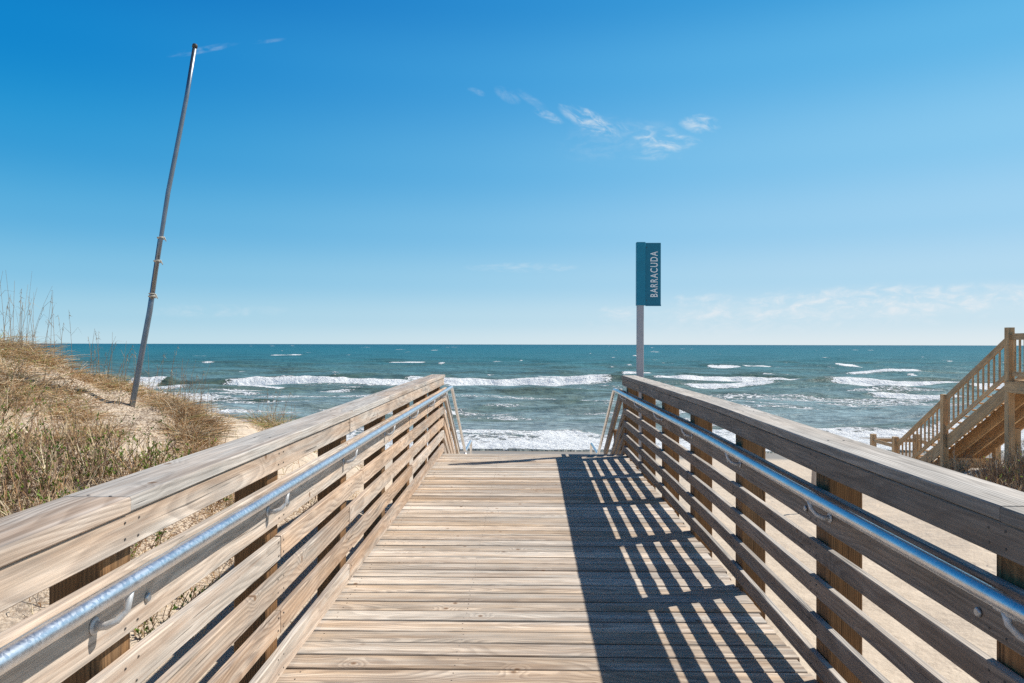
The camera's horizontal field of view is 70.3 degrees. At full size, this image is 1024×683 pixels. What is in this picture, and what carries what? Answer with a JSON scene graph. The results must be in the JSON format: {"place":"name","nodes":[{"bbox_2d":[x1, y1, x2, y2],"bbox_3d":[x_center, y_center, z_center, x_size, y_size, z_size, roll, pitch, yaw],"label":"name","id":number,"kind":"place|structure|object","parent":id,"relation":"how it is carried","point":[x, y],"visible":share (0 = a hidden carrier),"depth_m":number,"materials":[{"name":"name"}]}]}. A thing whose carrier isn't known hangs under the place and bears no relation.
{"place":"outdoors","nodes":[
{"label":"outdoors","id":0,"kind":"place"},
{"bbox_2d":[0,354,1023,682],"bbox_3d":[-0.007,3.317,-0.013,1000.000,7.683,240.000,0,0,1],"label":"beach sand","id":1,"kind":"structure","parent":0,"point":[928,654],"depth_m":8.29,"materials":[{"name":"beige sand"}]},
{"bbox_2d":[0,381,49,441],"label":"twiggy shrub","id":2,"kind":"object","parent":1,"relation":"on","point":[4,410],"visible":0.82,"depth_m":7.93,"materials":[{"name":"brown plant"}]},
{"bbox_2d":[0,375,50,490],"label":"twiggy shrub","id":3,"kind":"object","parent":1,"relation":"on","point":[26,428],"visible":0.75,"depth_m":7.22,"materials":[{"name":"brown plant"}]},
{"bbox_2d":[0,423,71,511],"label":"twiggy shrub","id":4,"kind":"object","parent":1,"relation":"on","point":[4,460],"visible":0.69,"depth_m":6.51,"materials":[{"name":"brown plant"}]},
{"bbox_2d":[0,334,75,395],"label":"grass tussock","id":5,"kind":"object","parent":1,"relation":"on","point":[24,380],"depth_m":9.04,"materials":[{"name":"beige plant"}]},
{"bbox_2d":[0,350,84,414],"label":"grass tussock","id":6,"kind":"object","parent":1,"relation":"on","point":[24,392],"depth_m":8.72,"materials":[{"name":"beige plant"}]},
{"bbox_2d":[0,272,94,366],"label":"grass tussock","id":7,"kind":"object","parent":1,"relation":"on","point":[9,342],"depth_m":9.62,"materials":[{"name":"beige plant"}]},
{"bbox_2d":[0,448,111,516],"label":"twiggy shrub","id":8,"kind":"object","parent":1,"relation":"on","point":[8,496],"visible":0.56,"depth_m":6.35,"materials":[{"name":"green plant"}]},
{"bbox_2d":[0,406,112,469],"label":"twiggy shrub","id":9,"kind":"object","parent":1,"relation":"on","point":[65,427],"visible":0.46,"depth_m":7.55,"materials":[{"name":"brown plant"}]},
{"bbox_2d":[0,289,114,380],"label":"grass tussock","id":10,"kind":"object","parent":1,"relation":"on","point":[57,361],"depth_m":9.66,"materials":[{"name":"beige plant"}]},
{"bbox_2d":[1,408,117,451],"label":"grass tussock","id":11,"kind":"object","parent":1,"relation":"on","point":[53,430],"depth_m":7.91,"materials":[{"name":"beige plant"}]},
{"bbox_2d":[16,351,117,408],"bbox_3d":[-5.626,0.442,9.149,1.264,0.858,1.298,0,0,1],"label":"grass tussock","id":12,"kind":"object","parent":1,"relation":"on","point":[68,391],"depth_m":9.13,"materials":[{"name":"beige plant"}]},
{"bbox_2d":[25,389,124,427],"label":"grass tussock","id":13,"kind":"object","parent":1,"relation":"on","point":[64,407],"depth_m":8.59,"materials":[{"name":"beige plant"}]},
{"bbox_2d":[0,399,166,493],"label":"twiggy shrub","id":14,"kind":"object","parent":1,"relation":"on","point":[15,451],"visible":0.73,"depth_m":7.08,"materials":[{"name":"brown plant"}]},
{"bbox_2d":[23,478,172,557],"bbox_3d":[-3.306,1.520,5.923,1.166,0.787,1.098,0,0,-40],"label":"twiggy shrub","id":15,"kind":"object","parent":1,"relation":"on","point":[160,534],"visible":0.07,"depth_m":5.97,"materials":[{"name":"brown plant"}]},
{"bbox_2d":[72,330,135,391],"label":"grass tussock","id":16,"kind":"object","parent":1,"relation":"on","point":[98,376],"depth_m":9.92,"materials":[{"name":"beige plant"}]},
{"bbox_2d":[59,412,156,444],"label":"grass tussock","id":17,"kind":"object","parent":1,"relation":"on","point":[102,430],"depth_m":8.29,"materials":[{"name":"beige plant"}]},
{"bbox_2d":[50,412,183,484],"bbox_3d":[-3.917,1.135,7.308,1.217,0.788,1.134,0,0,-34],"label":"twiggy shrub","id":18,"kind":"object","parent":1,"relation":"on","point":[117,468],"visible":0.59,"depth_m":7.19,"materials":[{"name":"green plant"}]},
{"bbox_2d":[89,343,163,398],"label":"grass tussock","id":19,"kind":"object","parent":1,"relation":"on","point":[127,390],"depth_m":9.97,"materials":[{"name":"beige plant"}]},
{"bbox_2d":[129,43,197,406],"bbox_3d":[-4.612,-1.383,9.596,0.942,5.070,0.184,0,0,1],"label":"leaning pole","id":20,"kind":"object","parent":1,"relation":"on","point":[145,333],"visible":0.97,"depth_m":9.55,"materials":[{"name":"metal"}]},
{"bbox_2d":[131,419,218,466],"bbox_3d":[-3.667,1.275,8.095,0.957,0.878,1.100,0,0,-14],"label":"twiggy shrub","id":21,"kind":"object","parent":1,"relation":"on","point":[174,453],"visible":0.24,"depth_m":7.95,"materials":[{"name":"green plant"}]},
{"bbox_2d":[130,577,219,640],"bbox_3d":[-2.686,1.922,5.311,1.021,0.548,0.899,0,0,-11],"label":"twiggy shrub","id":22,"kind":"object","parent":1,"relation":"on","point":[135,630],"visible":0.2,"depth_m":5.30,"materials":[{"name":"beige plant"}]},
{"bbox_2d":[120,347,230,416],"bbox_3d":[-4.709,0.577,10.088,1.539,1.051,1.501,0,0,1],"label":"grass tussock","id":23,"kind":"object","parent":1,"relation":"on","point":[149,400],"depth_m":9.99,"materials":[{"name":"beige plant"}]},
{"bbox_2d":[128,402,247,448],"bbox_3d":[-4.038,1.095,9.189,1.610,0.677,1.766,0,0,-26],"label":"grass tussock","id":24,"kind":"object","parent":1,"relation":"on","point":[188,432],"depth_m":9.10,"materials":[{"name":"beige plant"}]},
{"bbox_2d":[162,429,226,455],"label":"grass tussock","id":25,"kind":"object","parent":1,"relation":"on","point":[184,448],"depth_m":8.65,"materials":[{"name":"beige plant"}]},
{"bbox_2d":[137,365,254,433],"bbox_3d":[-4.291,0.760,9.798,1.651,1.033,1.611,0,0,1],"label":"grass tussock","id":26,"kind":"object","parent":1,"relation":"on","point":[206,418],"depth_m":9.77,"materials":[{"name":"beige plant"}]},
{"bbox_2d":[0,341,391,673],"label":"dune grass","id":27,"kind":"structure","parent":1,"relation":"on","point":[199,514],"depth_m":8.59,"materials":[{"name":"beige plant"}]},
{"bbox_2d":[205,493,233,512],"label":"twiggy shrub","id":28,"kind":"object","parent":1,"relation":"on","point":[228,499],"visible":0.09,"depth_m":7.23,"materials":[{"name":"beige plant"}]},
{"bbox_2d":[229,392,304,428],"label":"grass tussock","id":29,"kind":"object","parent":1,"relation":"on","point":[262,422],"depth_m":12.14,"materials":[{"name":"beige plant"}]},
{"bbox_2d":[278,477,317,513],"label":"twiggy shrub","id":30,"kind":"object","parent":1,"relation":"on","point":[308,502],"visible":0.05,"depth_m":8.58,"materials":[{"name":"beige plant"}]},
{"bbox_2d":[0,374,1023,682],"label":"boardwalk","id":31,"kind":"structure","parent":1,"relation":"on","point":[530,568],"depth_m":3.41,"materials":[{"name":"brown wood"}]},
{"bbox_2d":[636,242,660,471],"bbox_3d":[1.842,0.922,9.838,0.330,4.524,0.096,0,0,1],"label":"beach access sign","id":32,"kind":"object","parent":1,"relation":"on","point":[648,274],"visible":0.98,"depth_m":9.81,"materials":[{"name":"metal"}]},
{"bbox_2d":[811,471,815,484],"bbox_3d":[5.326,2.609,12.818,0.185,1.276,0.040,0,0,1],"label":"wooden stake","id":33,"kind":"object","parent":1,"relation":"on","point":[813,478],"visible":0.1,"depth_m":12.80,"materials":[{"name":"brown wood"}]},
{"bbox_2d":[870,327,1023,470],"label":"beach walkover","id":34,"kind":"object","parent":1,"relation":"on","point":[1000,425],"visible":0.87,"depth_m":17.46,"materials":[{"name":"brown wood"}]},
{"bbox_2d":[922,447,972,472],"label":"twiggy shrub","id":35,"kind":"object","parent":1,"relation":"on","point":[959,465],"visible":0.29,"depth_m":16.61,"materials":[{"name":"plant"}]},
{"bbox_2d":[958,450,1022,479],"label":"twiggy shrub","id":36,"kind":"object","parent":1,"relation":"on","point":[975,468],"visible":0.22,"depth_m":14.20,"materials":[{"name":"brown plant"}]},
{"bbox_2d":[960,459,1023,491],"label":"twiggy shrub","id":37,"kind":"object","parent":1,"relation":"on","point":[1019,486],"visible":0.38,"depth_m":12.41,"materials":[{"name":"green plant"}]},
{"bbox_2d":[964,444,1023,486],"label":"twiggy shrub","id":38,"kind":"object","parent":1,"relation":"on","point":[993,470],"visible":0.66,"depth_m":12.94,"materials":[{"name":"brown plant"}]},
{"bbox_2d":[999,441,1023,479],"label":"twiggy shrub","id":39,"kind":"object","parent":1,"relation":"on","point":[1014,462],"visible":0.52,"depth_m":13.03,"materials":[{"name":"brown plant"}]},
{"bbox_2d":[0,0,1023,345],"label":"sky","id":40,"kind":"structure","parent":0,"point":[803,172],"materials":[{"name":"blue"}]},
{"bbox_2d":[21,343,1023,452],"bbox_3d":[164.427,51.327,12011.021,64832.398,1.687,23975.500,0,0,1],"label":"ocean water","id":41,"kind":"structure","parent":0,"point":[516,397],"depth_m":76.44,"materials":[{"name":"teal liquid"}]}
]}

